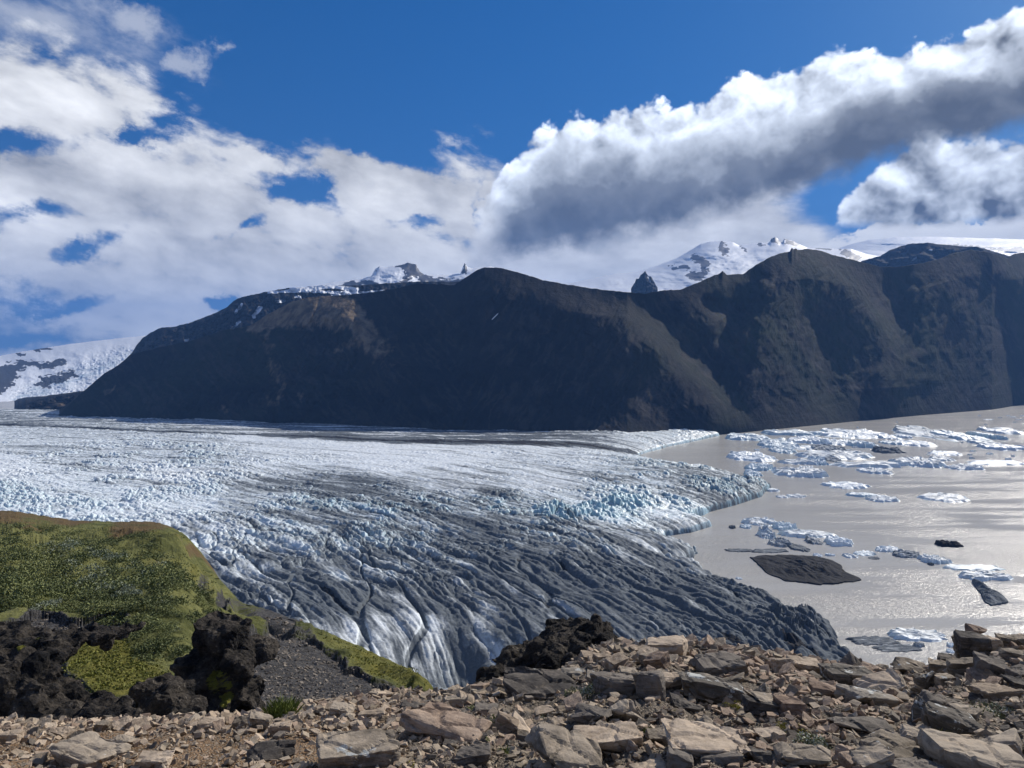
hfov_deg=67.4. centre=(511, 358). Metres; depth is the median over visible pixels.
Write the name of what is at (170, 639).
willow shrub
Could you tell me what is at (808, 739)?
willow plant
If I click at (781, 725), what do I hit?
moss cushion
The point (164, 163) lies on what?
sky
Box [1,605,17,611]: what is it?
willow shrub
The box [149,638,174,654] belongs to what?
willow shrub
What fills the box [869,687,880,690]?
stone
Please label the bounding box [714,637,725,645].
stone
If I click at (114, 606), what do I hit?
willow shrub
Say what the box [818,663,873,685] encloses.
boulder
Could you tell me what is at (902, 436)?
iceberg
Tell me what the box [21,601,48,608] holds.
willow shrub
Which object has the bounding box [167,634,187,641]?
willow shrub
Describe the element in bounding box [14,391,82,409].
mountain foreland
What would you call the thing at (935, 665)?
stone
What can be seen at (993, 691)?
boulder
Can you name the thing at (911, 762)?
boulder
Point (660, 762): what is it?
boulder
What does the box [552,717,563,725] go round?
stone
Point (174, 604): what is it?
willow shrub
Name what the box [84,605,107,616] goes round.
willow shrub
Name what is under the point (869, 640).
iceberg
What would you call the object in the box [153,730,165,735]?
stone
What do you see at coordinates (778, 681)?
stone
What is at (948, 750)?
boulder
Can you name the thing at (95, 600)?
willow shrub
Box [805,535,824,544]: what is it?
ice fragment
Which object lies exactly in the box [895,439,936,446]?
iceberg
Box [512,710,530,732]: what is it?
boulder
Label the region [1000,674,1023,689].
stone
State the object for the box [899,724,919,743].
boulder
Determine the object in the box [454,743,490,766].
boulder
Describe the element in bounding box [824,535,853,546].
iceberg
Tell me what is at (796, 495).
iceberg
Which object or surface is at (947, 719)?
boulder
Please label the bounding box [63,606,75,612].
willow shrub
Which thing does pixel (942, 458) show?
iceberg
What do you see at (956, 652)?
boulder
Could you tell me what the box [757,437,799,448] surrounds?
iceberg
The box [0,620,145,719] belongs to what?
lava cliff
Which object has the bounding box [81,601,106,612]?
willow shrub
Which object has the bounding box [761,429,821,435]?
iceberg
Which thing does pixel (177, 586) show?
willow shrub
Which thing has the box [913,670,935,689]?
boulder
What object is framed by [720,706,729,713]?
stone
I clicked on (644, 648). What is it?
stone
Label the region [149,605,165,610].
willow shrub
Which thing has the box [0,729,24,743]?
stone
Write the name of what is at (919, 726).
stone
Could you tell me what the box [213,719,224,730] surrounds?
stone
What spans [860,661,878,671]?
stone
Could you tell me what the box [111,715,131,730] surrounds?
stone
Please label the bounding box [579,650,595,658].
stone
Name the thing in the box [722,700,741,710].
moss cushion
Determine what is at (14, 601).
willow shrub
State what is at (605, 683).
boulder
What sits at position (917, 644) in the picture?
ice fragment
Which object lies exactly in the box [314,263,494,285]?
snow peak
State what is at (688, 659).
stone
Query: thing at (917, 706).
boulder
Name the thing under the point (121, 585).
willow shrub
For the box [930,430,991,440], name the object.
iceberg
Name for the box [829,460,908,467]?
iceberg
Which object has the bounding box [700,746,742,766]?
boulder
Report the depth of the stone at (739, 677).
8.11 m
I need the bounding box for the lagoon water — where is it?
[0,401,1023,667]
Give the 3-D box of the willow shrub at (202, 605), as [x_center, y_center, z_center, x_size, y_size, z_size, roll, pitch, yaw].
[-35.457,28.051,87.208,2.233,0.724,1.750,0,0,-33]
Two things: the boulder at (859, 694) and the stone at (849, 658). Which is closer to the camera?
the boulder at (859, 694)
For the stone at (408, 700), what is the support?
on the ground
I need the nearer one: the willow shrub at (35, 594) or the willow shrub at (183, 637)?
the willow shrub at (183, 637)
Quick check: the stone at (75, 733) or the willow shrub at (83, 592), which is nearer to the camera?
the stone at (75, 733)
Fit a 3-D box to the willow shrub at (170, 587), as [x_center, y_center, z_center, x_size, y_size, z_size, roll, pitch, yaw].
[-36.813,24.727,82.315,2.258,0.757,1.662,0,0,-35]
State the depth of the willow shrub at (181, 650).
52.75 m
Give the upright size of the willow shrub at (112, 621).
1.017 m
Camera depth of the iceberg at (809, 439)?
2100.97 m
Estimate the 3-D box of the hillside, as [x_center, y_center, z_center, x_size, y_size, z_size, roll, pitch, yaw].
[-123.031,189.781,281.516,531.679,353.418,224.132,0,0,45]
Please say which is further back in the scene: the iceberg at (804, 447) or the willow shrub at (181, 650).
the iceberg at (804, 447)
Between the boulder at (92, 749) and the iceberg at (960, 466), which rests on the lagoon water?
the iceberg at (960, 466)
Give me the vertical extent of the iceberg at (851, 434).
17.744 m
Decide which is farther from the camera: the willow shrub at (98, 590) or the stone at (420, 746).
the willow shrub at (98, 590)
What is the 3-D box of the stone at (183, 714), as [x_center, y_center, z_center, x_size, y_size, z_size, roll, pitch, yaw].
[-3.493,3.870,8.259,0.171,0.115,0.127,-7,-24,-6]
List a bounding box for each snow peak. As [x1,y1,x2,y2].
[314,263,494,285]
[566,237,878,291]
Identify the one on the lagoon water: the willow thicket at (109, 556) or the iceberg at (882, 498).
the iceberg at (882, 498)
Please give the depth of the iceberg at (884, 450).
1878.34 m
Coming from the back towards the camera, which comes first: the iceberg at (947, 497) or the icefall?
the icefall
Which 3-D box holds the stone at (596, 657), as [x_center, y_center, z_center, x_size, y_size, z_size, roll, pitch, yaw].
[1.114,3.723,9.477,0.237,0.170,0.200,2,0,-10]
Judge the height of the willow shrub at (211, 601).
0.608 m
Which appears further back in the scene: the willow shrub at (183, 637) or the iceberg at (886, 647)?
the iceberg at (886, 647)
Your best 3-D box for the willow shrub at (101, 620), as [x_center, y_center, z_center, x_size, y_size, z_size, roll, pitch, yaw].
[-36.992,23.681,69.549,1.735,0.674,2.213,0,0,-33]
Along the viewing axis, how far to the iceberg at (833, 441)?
2057.32 m
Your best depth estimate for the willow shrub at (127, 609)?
68.66 m
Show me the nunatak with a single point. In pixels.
(644, 283)
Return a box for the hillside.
[0,511,432,708]
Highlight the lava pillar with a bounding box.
[169,610,280,715]
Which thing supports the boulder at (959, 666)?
on the ground
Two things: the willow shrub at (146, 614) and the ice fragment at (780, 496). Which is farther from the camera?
the ice fragment at (780, 496)
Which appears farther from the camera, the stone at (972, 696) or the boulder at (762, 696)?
the stone at (972, 696)
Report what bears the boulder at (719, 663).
on the ground
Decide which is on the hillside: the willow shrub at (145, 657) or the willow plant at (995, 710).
the willow shrub at (145, 657)
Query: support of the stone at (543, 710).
on the ground
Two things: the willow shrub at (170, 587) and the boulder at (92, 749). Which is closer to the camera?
the boulder at (92, 749)
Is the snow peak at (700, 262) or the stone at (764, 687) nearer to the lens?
the stone at (764, 687)
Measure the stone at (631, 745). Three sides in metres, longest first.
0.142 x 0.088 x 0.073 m
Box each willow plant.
[564,682,599,698]
[792,730,831,748]
[970,700,1014,719]
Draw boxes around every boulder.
[47,731,131,767]
[134,750,174,767]
[246,740,295,760]
[316,728,401,767]
[399,700,491,743]
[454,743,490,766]
[503,666,578,700]
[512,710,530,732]
[524,723,604,767]
[571,703,612,724]
[573,719,642,751]
[590,671,636,698]
[608,699,644,721]
[629,757,666,767]
[632,670,665,701]
[645,635,687,655]
[646,727,667,743]
[661,717,750,756]
[667,745,693,767]
[669,692,703,713]
[678,671,745,703]
[688,651,748,675]
[696,715,720,725]
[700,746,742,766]
[741,694,778,716]
[744,689,775,703]
[747,746,773,765]
[753,726,786,741]
[772,741,831,766]
[773,694,805,719]
[786,654,819,673]
[808,677,835,696]
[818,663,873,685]
[827,716,894,733]
[833,744,853,761]
[834,683,898,707]
[849,740,894,767]
[853,667,905,690]
[855,729,932,760]
[886,756,944,767]
[889,657,924,671]
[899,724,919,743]
[910,695,926,720]
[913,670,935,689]
[916,689,962,707]
[917,728,1023,767]
[921,701,983,734]
[946,657,973,676]
[949,702,996,716]
[951,635,959,657]
[953,629,992,657]
[966,683,1023,701]
[972,651,1008,675]
[977,728,1023,758]
[984,635,1002,650]
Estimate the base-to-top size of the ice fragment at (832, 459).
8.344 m
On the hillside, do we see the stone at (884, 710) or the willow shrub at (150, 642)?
the willow shrub at (150, 642)
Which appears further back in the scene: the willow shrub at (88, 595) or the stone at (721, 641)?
the willow shrub at (88, 595)
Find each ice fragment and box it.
[740,524,750,528]
[757,525,775,538]
[776,495,788,497]
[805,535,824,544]
[807,455,828,465]
[825,456,840,461]
[842,553,857,557]
[913,642,924,647]
[946,648,954,652]
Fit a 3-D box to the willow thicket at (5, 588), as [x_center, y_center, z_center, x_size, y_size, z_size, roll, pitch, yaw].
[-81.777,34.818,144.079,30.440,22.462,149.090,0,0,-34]
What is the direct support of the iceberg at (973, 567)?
on the lagoon water
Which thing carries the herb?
on the ground
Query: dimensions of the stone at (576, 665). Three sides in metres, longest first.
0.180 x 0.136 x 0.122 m
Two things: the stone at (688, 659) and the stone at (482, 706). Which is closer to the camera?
the stone at (482, 706)
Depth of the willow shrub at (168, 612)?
68.12 m
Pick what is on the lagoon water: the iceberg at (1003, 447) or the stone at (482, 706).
the iceberg at (1003, 447)
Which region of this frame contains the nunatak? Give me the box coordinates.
[631,271,657,293]
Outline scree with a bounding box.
[31,612,391,710]
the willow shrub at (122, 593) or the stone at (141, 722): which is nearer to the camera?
the stone at (141, 722)
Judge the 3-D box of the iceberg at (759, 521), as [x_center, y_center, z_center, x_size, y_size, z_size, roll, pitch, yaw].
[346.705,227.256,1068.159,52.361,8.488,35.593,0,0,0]
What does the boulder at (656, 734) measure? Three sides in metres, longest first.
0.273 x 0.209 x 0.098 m
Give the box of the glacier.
[0,409,849,689]
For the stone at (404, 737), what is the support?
on the ground
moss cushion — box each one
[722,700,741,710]
[775,721,810,732]
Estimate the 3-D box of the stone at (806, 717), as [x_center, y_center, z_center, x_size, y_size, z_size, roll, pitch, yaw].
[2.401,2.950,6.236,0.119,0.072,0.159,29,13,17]
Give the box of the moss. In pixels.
[62,529,427,692]
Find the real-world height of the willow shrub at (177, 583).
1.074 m
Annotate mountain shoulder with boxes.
[861,243,1009,266]
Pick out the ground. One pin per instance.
(192, 751)
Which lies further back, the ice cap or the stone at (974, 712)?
the ice cap
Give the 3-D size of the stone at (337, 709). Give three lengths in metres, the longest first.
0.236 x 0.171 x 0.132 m
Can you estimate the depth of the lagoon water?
1026.38 m
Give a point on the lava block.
(165, 694)
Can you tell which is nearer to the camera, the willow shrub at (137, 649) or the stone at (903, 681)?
the stone at (903, 681)
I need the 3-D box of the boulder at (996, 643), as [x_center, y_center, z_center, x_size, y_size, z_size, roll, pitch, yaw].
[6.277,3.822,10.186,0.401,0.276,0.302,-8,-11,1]
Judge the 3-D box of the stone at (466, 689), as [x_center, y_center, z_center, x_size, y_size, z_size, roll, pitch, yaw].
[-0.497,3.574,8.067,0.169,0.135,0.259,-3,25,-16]
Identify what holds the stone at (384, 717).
on the ground
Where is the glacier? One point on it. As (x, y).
(443, 559)
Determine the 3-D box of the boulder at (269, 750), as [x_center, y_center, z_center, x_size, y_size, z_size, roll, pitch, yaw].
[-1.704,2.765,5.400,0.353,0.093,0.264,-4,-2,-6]
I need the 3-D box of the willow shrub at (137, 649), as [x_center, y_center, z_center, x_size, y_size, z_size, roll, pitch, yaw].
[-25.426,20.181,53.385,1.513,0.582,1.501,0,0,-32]
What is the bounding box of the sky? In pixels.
[0,0,1023,355]
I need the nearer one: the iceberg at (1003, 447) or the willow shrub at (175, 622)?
the willow shrub at (175, 622)
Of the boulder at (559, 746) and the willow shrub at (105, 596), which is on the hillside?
the willow shrub at (105, 596)
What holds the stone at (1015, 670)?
on the ground
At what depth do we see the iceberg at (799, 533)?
996.09 m
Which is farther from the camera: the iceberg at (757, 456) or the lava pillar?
the iceberg at (757, 456)
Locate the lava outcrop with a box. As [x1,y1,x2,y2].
[475,613,617,682]
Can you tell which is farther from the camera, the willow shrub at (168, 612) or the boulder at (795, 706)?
the willow shrub at (168, 612)
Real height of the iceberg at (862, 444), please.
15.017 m
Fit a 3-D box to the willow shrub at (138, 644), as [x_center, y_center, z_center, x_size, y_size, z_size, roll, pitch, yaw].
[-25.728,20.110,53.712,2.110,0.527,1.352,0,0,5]
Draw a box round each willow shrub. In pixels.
[0,593,20,600]
[0,595,24,605]
[0,597,23,607]
[0,600,17,610]
[0,601,13,609]
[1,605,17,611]
[19,598,33,608]
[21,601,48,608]
[23,590,41,599]
[28,601,56,609]
[41,602,65,611]
[48,597,62,606]
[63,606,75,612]
[64,599,79,607]
[73,591,101,599]
[77,599,97,610]
[80,588,103,594]
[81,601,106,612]
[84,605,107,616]
[88,603,112,613]
[90,599,111,604]
[91,592,118,600]
[94,616,110,624]
[96,588,112,595]
[98,591,119,599]
[99,615,127,625]
[101,596,131,601]
[103,600,122,612]
[107,583,129,593]
[108,600,130,611]
[109,584,134,594]
[110,591,135,598]
[113,611,124,621]
[116,593,143,599]
[120,612,145,622]
[121,588,142,596]
[121,601,145,611]
[121,606,136,612]
[122,594,140,602]
[123,629,151,640]
[129,596,158,610]
[129,653,163,661]
[130,641,157,649]
[132,615,162,626]
[134,612,150,622]
[135,645,155,655]
[137,650,153,659]
[138,643,166,652]
[139,640,170,650]
[145,587,164,594]
[145,599,170,611]
[146,596,162,601]
[146,620,166,630]
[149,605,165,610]
[149,606,177,612]
[149,610,161,619]
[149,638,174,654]
[152,626,165,631]
[153,588,173,597]
[154,579,173,588]
[159,607,176,616]
[159,637,180,642]
[160,585,179,592]
[162,594,190,603]
[162,651,181,661]
[163,621,180,627]
[164,624,178,633]
[165,581,182,590]
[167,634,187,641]
[168,580,182,589]
[168,643,192,654]
[169,644,190,655]
[170,600,180,607]
[175,610,189,617]
[177,609,202,622]
[190,598,202,605]
[194,594,207,602]
[198,603,208,607]
[205,598,219,603]
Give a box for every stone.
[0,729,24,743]
[6,712,17,719]
[36,714,52,725]
[44,722,57,728]
[49,726,74,738]
[70,731,81,737]
[94,719,111,731]
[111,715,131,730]
[115,734,134,744]
[123,716,141,728]
[130,717,150,730]
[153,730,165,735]
[158,716,163,723]
[179,712,194,716]
[187,713,200,720]
[197,716,224,730]
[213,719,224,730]
[219,711,232,721]
[230,716,248,728]
[247,710,272,731]
[268,720,292,736]
[292,757,300,763]
[309,728,321,735]
[325,700,332,710]
[328,701,354,717]
[358,707,385,717]
[362,697,379,708]
[378,715,387,720]
[396,698,412,707]
[398,689,404,695]
[398,735,408,741]
[399,700,419,709]
[413,696,426,702]
[418,744,425,750]
[438,748,445,753]
[443,694,465,706]
[447,740,458,746]
[456,690,473,704]
[458,684,470,693]
[470,682,490,689]
[475,702,498,711]
[490,683,504,689]
[491,711,518,733]
[492,677,502,684]
[517,729,528,735]
[534,705,555,715]
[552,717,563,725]
[561,667,586,678]
[563,691,582,711]
[567,664,579,667]
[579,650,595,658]
[585,669,593,683]
[592,651,610,662]
[604,652,628,669]
[619,665,637,674]
[626,739,637,751]
[629,645,642,650]
[636,645,658,657]
[637,718,649,726]
[638,651,653,665]
[643,651,669,669]
[659,715,673,722]
[663,672,681,687]
[669,654,677,661]
[675,662,688,669]
[678,656,692,661]
[685,633,698,644]
[698,634,713,648]
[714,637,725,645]
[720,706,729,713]
[723,672,744,682]
[734,725,743,732]
[753,683,770,692]
[770,657,794,671]
[775,677,785,685]
[779,662,796,677]
[794,670,814,678]
[801,711,813,723]
[811,709,821,716]
[817,755,832,767]
[838,751,854,767]
[840,651,860,665]
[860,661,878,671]
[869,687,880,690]
[876,664,888,668]
[878,706,900,715]
[898,674,907,688]
[906,703,911,710]
[909,686,922,692]
[915,724,930,728]
[928,658,945,672]
[933,673,956,686]
[937,652,955,660]
[964,623,986,633]
[964,706,982,720]
[966,667,997,681]
[968,692,983,700]
[983,669,995,675]
[985,676,1002,684]
[994,633,1016,646]
[998,648,1023,660]
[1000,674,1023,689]
[1004,664,1023,677]
[1007,641,1017,647]
[1010,634,1023,645]
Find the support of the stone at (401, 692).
on the ground
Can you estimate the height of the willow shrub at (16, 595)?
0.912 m
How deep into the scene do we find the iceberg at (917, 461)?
1654.90 m
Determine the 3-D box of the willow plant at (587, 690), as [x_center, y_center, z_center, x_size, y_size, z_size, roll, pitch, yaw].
[0.703,3.123,7.205,0.445,0.168,0.383,0,0,0]
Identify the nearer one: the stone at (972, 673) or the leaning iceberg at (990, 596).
the stone at (972, 673)
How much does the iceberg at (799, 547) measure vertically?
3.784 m
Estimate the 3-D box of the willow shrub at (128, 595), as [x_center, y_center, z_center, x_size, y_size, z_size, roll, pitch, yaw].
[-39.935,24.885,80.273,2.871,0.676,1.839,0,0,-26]
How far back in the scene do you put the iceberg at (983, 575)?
803.08 m
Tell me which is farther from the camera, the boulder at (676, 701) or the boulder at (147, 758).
the boulder at (676, 701)
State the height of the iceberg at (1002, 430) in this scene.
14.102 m
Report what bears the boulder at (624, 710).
on the ground
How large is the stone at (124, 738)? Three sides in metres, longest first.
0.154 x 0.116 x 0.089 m
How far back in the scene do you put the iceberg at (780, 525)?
1036.04 m
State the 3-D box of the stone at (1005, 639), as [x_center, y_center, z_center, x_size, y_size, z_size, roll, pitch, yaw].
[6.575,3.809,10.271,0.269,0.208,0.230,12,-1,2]
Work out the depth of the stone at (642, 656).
9.05 m
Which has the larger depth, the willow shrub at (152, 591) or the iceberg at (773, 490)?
the iceberg at (773, 490)
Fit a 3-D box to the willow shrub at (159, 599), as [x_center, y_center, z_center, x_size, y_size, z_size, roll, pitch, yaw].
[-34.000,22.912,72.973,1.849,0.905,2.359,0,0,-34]
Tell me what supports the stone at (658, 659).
on the ground
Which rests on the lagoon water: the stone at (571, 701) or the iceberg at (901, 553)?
the iceberg at (901, 553)
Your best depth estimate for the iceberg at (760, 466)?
1594.39 m
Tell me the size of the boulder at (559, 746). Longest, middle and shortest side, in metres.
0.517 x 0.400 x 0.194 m
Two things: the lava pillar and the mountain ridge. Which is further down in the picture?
the lava pillar
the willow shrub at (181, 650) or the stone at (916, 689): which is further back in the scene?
the willow shrub at (181, 650)
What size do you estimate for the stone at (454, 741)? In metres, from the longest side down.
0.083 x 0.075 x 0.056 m
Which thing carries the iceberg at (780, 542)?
on the lagoon water
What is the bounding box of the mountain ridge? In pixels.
[129,281,457,355]
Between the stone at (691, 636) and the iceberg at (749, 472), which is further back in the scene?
the iceberg at (749, 472)
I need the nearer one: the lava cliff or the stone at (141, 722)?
the stone at (141, 722)
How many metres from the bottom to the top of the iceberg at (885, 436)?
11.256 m
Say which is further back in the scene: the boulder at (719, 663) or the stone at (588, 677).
the boulder at (719, 663)
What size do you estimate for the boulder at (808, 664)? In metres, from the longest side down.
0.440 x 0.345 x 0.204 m
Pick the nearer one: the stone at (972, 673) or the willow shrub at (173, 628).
the stone at (972, 673)
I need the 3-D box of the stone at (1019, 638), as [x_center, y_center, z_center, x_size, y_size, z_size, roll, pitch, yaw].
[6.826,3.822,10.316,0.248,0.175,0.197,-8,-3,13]
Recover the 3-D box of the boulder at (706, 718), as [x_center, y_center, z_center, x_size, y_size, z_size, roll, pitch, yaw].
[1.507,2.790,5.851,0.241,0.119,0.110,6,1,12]
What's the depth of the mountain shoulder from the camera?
5542.62 m
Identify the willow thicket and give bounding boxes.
[0,521,202,597]
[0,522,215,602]
[31,536,180,592]
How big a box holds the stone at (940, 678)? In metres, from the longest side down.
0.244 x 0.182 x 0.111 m
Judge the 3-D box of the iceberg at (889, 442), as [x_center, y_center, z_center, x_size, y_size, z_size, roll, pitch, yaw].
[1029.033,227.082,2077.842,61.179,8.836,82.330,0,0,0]
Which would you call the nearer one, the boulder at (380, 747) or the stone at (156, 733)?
the boulder at (380, 747)
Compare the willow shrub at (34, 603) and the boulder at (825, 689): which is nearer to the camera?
the boulder at (825, 689)
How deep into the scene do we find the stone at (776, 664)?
9.85 m
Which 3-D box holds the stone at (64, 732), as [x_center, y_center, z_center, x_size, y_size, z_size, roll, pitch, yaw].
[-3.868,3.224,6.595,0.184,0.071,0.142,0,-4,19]
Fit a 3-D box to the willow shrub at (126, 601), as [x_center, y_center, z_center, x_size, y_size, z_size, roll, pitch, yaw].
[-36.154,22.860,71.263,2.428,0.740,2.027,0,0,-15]
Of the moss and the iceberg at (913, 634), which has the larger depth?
the iceberg at (913, 634)
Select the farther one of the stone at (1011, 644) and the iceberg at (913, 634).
the iceberg at (913, 634)
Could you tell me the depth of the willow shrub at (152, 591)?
81.03 m
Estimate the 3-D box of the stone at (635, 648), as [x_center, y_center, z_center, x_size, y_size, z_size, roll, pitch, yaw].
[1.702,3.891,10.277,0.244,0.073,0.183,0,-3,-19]
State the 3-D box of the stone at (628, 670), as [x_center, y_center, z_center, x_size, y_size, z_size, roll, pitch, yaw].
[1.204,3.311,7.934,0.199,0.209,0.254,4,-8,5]
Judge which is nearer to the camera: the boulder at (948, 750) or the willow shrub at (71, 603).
the boulder at (948, 750)
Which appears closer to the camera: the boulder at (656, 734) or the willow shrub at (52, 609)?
the boulder at (656, 734)
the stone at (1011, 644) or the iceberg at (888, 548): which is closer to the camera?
the stone at (1011, 644)
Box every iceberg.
[724,548,751,551]
[725,433,769,440]
[726,451,777,461]
[741,517,776,525]
[743,469,762,475]
[744,463,773,470]
[750,554,860,584]
[751,548,788,552]
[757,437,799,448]
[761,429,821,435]
[767,537,792,547]
[768,446,797,453]
[768,488,779,491]
[771,465,829,477]
[772,521,797,530]
[777,529,834,537]
[778,458,816,464]
[786,493,806,497]
[787,435,829,443]
[787,543,810,551]
[794,445,811,449]
[794,449,873,459]
[811,444,846,450]
[818,428,888,438]
[820,481,870,488]
[823,438,850,445]
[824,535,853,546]
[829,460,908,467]
[845,492,879,496]
[846,636,900,645]
[847,440,878,447]
[853,550,876,555]
[856,467,892,473]
[865,495,899,502]
[872,445,905,453]
[872,643,922,651]
[873,433,900,438]
[875,545,898,552]
[878,440,903,444]
[887,456,945,467]
[887,627,947,641]
[891,425,967,441]
[892,434,912,438]
[892,548,919,557]
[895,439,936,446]
[917,492,969,502]
[917,553,952,563]
[928,450,961,455]
[929,455,955,460]
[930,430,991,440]
[934,540,963,547]
[943,463,985,469]
[944,564,1005,570]
[956,570,1013,580]
[965,431,1007,439]
[965,440,1000,443]
[967,460,1023,465]
[972,579,1007,605]
[975,443,1023,450]
[976,426,1023,434]
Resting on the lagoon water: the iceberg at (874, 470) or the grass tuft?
the iceberg at (874, 470)
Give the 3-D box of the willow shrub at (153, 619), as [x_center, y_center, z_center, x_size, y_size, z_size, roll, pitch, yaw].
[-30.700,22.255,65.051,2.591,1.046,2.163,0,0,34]
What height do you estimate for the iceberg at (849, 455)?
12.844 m
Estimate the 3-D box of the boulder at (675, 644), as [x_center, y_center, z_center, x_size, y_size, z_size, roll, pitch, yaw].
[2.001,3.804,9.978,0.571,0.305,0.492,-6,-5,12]
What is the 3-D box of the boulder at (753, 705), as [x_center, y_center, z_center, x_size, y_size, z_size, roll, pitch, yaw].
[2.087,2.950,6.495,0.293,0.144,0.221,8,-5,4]
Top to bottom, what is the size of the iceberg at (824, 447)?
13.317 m
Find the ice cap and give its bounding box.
[838,237,1023,255]
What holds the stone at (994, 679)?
on the ground
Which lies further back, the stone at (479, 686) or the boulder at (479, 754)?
the stone at (479, 686)
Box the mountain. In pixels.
[58,248,1023,434]
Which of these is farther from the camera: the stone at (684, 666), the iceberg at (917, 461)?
the iceberg at (917, 461)
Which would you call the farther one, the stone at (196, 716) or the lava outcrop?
the lava outcrop
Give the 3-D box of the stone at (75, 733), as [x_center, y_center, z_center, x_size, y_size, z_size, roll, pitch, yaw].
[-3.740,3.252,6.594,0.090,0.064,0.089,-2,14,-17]
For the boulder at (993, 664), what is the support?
on the ground
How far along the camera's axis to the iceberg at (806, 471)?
1509.76 m
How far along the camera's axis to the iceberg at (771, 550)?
913.84 m
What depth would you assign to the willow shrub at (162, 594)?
79.11 m
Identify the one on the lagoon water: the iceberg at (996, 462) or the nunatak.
the iceberg at (996, 462)
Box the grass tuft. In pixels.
[261,693,303,719]
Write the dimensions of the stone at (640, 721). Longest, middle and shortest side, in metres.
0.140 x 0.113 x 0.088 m
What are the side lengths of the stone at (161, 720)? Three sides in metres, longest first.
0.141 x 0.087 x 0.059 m
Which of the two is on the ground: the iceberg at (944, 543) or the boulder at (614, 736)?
the boulder at (614, 736)
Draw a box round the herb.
[498,744,509,753]
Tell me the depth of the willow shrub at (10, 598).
73.81 m
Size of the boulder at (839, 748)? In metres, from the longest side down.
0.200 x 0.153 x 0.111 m
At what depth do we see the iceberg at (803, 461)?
1678.32 m
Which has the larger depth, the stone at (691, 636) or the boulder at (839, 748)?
the stone at (691, 636)
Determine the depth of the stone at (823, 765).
5.03 m
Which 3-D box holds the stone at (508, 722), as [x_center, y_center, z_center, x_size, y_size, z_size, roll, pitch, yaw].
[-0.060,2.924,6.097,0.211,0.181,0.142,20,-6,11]
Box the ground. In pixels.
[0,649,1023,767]
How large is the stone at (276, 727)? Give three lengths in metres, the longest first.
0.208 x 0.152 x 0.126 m
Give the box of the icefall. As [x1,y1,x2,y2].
[0,336,144,401]
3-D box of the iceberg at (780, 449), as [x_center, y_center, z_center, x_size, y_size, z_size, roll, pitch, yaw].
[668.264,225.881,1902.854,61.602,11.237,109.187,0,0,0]
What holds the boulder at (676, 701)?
on the ground
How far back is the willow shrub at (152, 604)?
69.41 m
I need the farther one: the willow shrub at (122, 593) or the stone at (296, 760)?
the willow shrub at (122, 593)
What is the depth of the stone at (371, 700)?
7.68 m
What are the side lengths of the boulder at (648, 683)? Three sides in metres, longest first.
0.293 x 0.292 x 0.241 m
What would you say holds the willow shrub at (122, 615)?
on the hillside
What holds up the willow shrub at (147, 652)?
on the hillside
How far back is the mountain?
2587.84 m
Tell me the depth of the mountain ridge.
3820.65 m
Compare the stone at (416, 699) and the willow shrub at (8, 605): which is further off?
the willow shrub at (8, 605)
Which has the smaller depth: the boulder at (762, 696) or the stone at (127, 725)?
the boulder at (762, 696)
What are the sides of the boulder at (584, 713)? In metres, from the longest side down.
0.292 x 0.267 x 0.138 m
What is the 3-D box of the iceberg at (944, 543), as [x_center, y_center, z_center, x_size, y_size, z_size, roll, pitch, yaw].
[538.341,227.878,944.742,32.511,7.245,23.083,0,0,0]
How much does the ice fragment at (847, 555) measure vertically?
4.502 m
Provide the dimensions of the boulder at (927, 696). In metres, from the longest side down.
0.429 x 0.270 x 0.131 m
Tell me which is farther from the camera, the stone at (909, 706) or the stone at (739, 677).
the stone at (739, 677)
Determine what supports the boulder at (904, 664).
on the ground
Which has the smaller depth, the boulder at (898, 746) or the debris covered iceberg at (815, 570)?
the boulder at (898, 746)
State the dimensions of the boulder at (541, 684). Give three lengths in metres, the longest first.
0.857 x 0.684 x 0.257 m
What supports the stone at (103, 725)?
on the ground
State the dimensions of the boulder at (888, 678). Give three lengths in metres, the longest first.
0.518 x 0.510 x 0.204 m
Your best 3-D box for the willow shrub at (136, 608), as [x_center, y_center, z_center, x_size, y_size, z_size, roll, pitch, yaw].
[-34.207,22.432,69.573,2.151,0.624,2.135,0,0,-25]
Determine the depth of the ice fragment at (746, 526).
1042.27 m
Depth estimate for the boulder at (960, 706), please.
6.56 m
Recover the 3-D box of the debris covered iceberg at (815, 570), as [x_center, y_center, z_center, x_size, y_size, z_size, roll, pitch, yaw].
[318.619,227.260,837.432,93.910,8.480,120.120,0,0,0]
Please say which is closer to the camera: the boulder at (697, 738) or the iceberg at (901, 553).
the boulder at (697, 738)
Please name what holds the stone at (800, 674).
on the ground
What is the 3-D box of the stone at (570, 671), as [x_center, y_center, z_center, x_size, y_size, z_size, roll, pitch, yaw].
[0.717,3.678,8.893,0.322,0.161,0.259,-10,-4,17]
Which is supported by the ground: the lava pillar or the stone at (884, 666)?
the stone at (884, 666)
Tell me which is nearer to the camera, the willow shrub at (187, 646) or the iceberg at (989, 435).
the willow shrub at (187, 646)
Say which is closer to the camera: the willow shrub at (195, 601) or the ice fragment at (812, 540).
the willow shrub at (195, 601)
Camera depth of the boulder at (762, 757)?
5.04 m
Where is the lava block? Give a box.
[128,672,207,716]
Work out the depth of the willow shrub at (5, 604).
73.10 m
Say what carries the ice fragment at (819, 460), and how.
on the lagoon water
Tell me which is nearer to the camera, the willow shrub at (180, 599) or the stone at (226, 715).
the stone at (226, 715)

